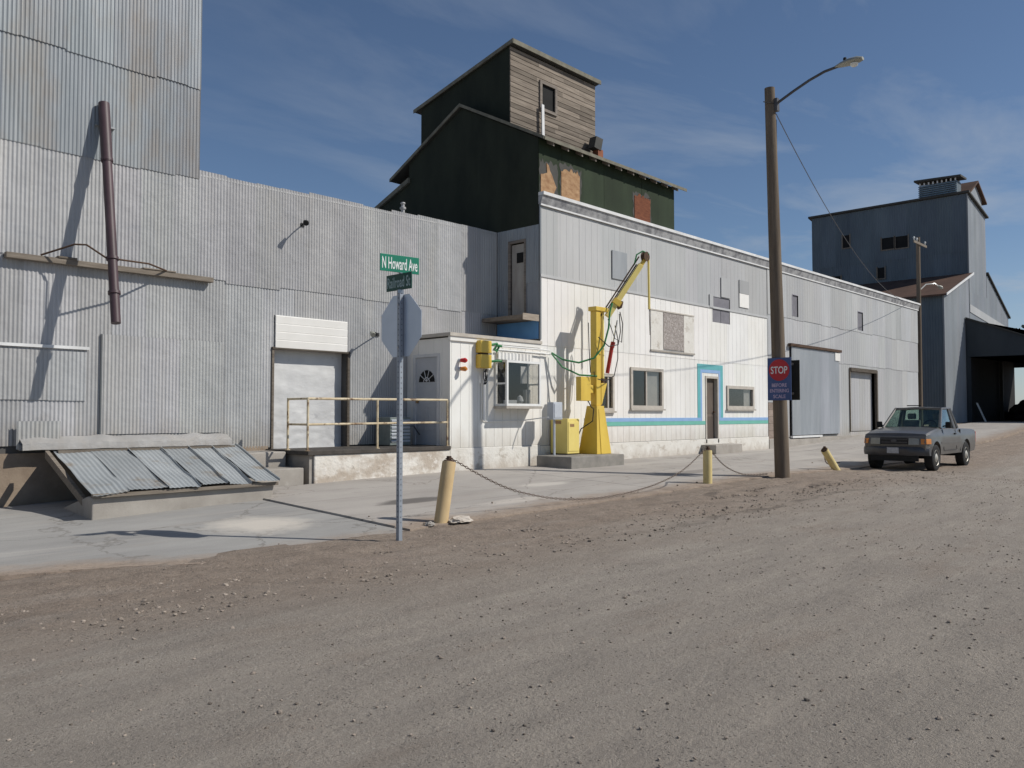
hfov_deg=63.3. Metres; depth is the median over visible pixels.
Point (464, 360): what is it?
signal light
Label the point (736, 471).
chain
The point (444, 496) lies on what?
bollard
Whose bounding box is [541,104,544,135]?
loose board
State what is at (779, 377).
stop notice
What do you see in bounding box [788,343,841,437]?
sliding door
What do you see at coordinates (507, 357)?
bay window
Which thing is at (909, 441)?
pickup truck
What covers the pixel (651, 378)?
window
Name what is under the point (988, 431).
pavement deck
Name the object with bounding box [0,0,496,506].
corrugated warehouse
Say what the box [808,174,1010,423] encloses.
grain elevator
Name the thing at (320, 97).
sky
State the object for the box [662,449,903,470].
pavement deck
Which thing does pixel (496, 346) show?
hose
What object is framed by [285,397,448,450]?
dock railing
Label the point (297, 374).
loading door
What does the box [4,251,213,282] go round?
timber beam
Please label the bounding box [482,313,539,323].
door landing
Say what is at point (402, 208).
roof vent
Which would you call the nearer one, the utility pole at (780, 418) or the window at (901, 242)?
the utility pole at (780, 418)
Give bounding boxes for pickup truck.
[864,405,975,470]
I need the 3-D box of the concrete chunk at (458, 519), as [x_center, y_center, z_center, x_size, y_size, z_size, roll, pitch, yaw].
[-0.711,1.876,11.600,0.239,0.085,0.432,-2,-3,43]
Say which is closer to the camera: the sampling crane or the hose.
the hose
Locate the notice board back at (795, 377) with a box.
[791,360,799,399]
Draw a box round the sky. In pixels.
[200,0,1023,403]
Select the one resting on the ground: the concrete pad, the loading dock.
the loading dock
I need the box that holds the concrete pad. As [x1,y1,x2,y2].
[537,454,623,468]
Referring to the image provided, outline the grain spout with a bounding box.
[40,101,166,324]
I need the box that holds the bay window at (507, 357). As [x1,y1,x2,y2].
[494,352,541,408]
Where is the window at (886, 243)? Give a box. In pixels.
[880,236,894,250]
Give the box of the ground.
[0,420,1023,767]
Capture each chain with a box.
[451,447,706,499]
[712,453,766,475]
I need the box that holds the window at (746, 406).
[726,385,755,410]
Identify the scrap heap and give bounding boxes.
[1009,400,1023,420]
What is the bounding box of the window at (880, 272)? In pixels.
[876,266,885,279]
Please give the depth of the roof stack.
24.10 m
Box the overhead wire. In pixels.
[776,114,906,301]
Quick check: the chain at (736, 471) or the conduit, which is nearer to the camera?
the chain at (736, 471)
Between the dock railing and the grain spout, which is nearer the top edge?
the grain spout
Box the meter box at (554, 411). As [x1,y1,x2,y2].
[547,402,561,454]
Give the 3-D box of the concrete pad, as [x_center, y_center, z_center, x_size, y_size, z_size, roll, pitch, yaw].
[1.698,2.024,20.358,1.080,0.575,2.100,-2,-3,43]
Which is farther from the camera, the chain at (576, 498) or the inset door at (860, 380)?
the inset door at (860, 380)
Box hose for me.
[492,343,501,351]
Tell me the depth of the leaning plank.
51.05 m
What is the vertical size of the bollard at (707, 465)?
1.100 m
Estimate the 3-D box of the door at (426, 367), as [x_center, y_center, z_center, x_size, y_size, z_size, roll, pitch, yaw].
[-1.945,0.353,18.841,0.900,2.060,0.105,-2,-3,43]
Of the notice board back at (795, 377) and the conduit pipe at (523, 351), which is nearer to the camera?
the notice board back at (795, 377)
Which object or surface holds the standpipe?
attached to the office annex
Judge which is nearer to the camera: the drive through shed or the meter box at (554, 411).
the meter box at (554, 411)
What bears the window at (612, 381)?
in the white warehouse at (690, 376)
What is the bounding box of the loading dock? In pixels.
[266,444,450,484]
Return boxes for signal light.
[458,358,467,362]
[458,366,467,370]
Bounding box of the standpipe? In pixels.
[483,372,484,420]
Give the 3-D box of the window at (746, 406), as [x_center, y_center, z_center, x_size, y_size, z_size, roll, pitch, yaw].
[7.689,0.484,27.957,0.160,0.820,1.970,-2,-3,43]
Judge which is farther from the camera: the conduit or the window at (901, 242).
the window at (901, 242)
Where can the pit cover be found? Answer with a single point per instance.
(215, 465)
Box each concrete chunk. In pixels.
[425,521,434,525]
[448,515,472,522]
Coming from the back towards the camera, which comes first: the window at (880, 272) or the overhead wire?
the window at (880, 272)
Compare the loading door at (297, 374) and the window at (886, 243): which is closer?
the loading door at (297, 374)
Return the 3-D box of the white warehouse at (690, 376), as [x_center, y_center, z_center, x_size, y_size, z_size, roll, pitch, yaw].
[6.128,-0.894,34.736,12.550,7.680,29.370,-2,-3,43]
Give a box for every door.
[273,349,341,448]
[413,353,439,445]
[508,238,525,315]
[705,376,718,442]
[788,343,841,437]
[849,367,878,431]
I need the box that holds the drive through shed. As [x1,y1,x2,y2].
[965,317,1023,421]
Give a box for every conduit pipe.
[498,349,549,354]
[502,345,549,351]
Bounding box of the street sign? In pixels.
[380,253,421,540]
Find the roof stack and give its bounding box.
[588,136,602,160]
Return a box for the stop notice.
[767,357,791,399]
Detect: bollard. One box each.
[434,456,455,522]
[703,446,711,483]
[821,446,839,469]
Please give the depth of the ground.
5.66 m
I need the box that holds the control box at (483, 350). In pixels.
[476,340,491,384]
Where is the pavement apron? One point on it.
(56, 537)
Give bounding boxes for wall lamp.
[301,220,308,226]
[370,331,379,336]
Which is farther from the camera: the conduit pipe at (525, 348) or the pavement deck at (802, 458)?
the pavement deck at (802, 458)
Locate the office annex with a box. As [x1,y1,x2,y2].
[407,332,541,470]
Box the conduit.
[481,382,548,421]
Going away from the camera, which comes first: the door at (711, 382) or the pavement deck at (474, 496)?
the pavement deck at (474, 496)
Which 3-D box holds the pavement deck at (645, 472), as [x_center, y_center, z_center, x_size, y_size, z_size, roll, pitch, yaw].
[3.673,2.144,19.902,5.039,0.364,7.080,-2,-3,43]
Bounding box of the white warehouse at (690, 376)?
[482,191,920,458]
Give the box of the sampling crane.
[551,250,649,453]
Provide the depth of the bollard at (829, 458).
21.01 m
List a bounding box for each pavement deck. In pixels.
[264,469,672,530]
[493,457,828,490]
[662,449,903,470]
[773,422,1023,459]
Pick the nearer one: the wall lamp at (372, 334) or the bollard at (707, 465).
the bollard at (707, 465)
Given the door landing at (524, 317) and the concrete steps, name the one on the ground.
the concrete steps
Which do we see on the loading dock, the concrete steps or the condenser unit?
the condenser unit
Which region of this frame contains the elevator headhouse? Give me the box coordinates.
[374,38,686,245]
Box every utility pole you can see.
[763,56,863,477]
[913,236,942,425]
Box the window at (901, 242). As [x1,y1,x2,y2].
[894,234,908,249]
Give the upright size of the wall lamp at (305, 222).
0.154 m
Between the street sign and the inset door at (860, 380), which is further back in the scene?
the inset door at (860, 380)
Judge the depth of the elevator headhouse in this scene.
22.66 m
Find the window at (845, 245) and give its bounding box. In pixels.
[841,234,850,248]
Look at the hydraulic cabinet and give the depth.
20.45 m
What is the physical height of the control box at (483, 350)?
1.009 m
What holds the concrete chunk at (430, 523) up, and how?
on the pavement deck at (474, 496)
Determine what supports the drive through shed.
on the ground
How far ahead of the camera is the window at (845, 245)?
57.44 m
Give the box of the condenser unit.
[378,417,419,444]
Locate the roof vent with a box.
[400,202,405,212]
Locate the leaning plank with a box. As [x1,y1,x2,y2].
[976,403,986,421]
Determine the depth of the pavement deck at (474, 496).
14.21 m
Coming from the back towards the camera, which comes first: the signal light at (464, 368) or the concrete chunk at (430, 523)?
the signal light at (464, 368)
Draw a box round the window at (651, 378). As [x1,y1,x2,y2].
[630,367,665,410]
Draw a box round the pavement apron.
[0,499,403,580]
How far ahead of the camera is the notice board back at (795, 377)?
18.29 m
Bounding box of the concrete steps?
[242,450,303,486]
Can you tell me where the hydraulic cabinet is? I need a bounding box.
[551,419,578,454]
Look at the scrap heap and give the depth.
56.53 m
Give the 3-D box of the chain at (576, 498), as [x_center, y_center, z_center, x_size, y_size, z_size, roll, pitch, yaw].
[1.540,1.547,14.255,0.054,0.843,7.088,-2,-3,43]
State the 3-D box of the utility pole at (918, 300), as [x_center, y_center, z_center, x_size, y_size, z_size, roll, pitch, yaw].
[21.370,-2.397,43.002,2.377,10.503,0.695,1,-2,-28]
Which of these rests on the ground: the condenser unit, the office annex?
the office annex
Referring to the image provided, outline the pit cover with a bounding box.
[16,421,280,519]
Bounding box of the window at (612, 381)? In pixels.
[604,373,616,412]
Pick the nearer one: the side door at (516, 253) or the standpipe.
the standpipe
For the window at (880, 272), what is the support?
in the grain elevator

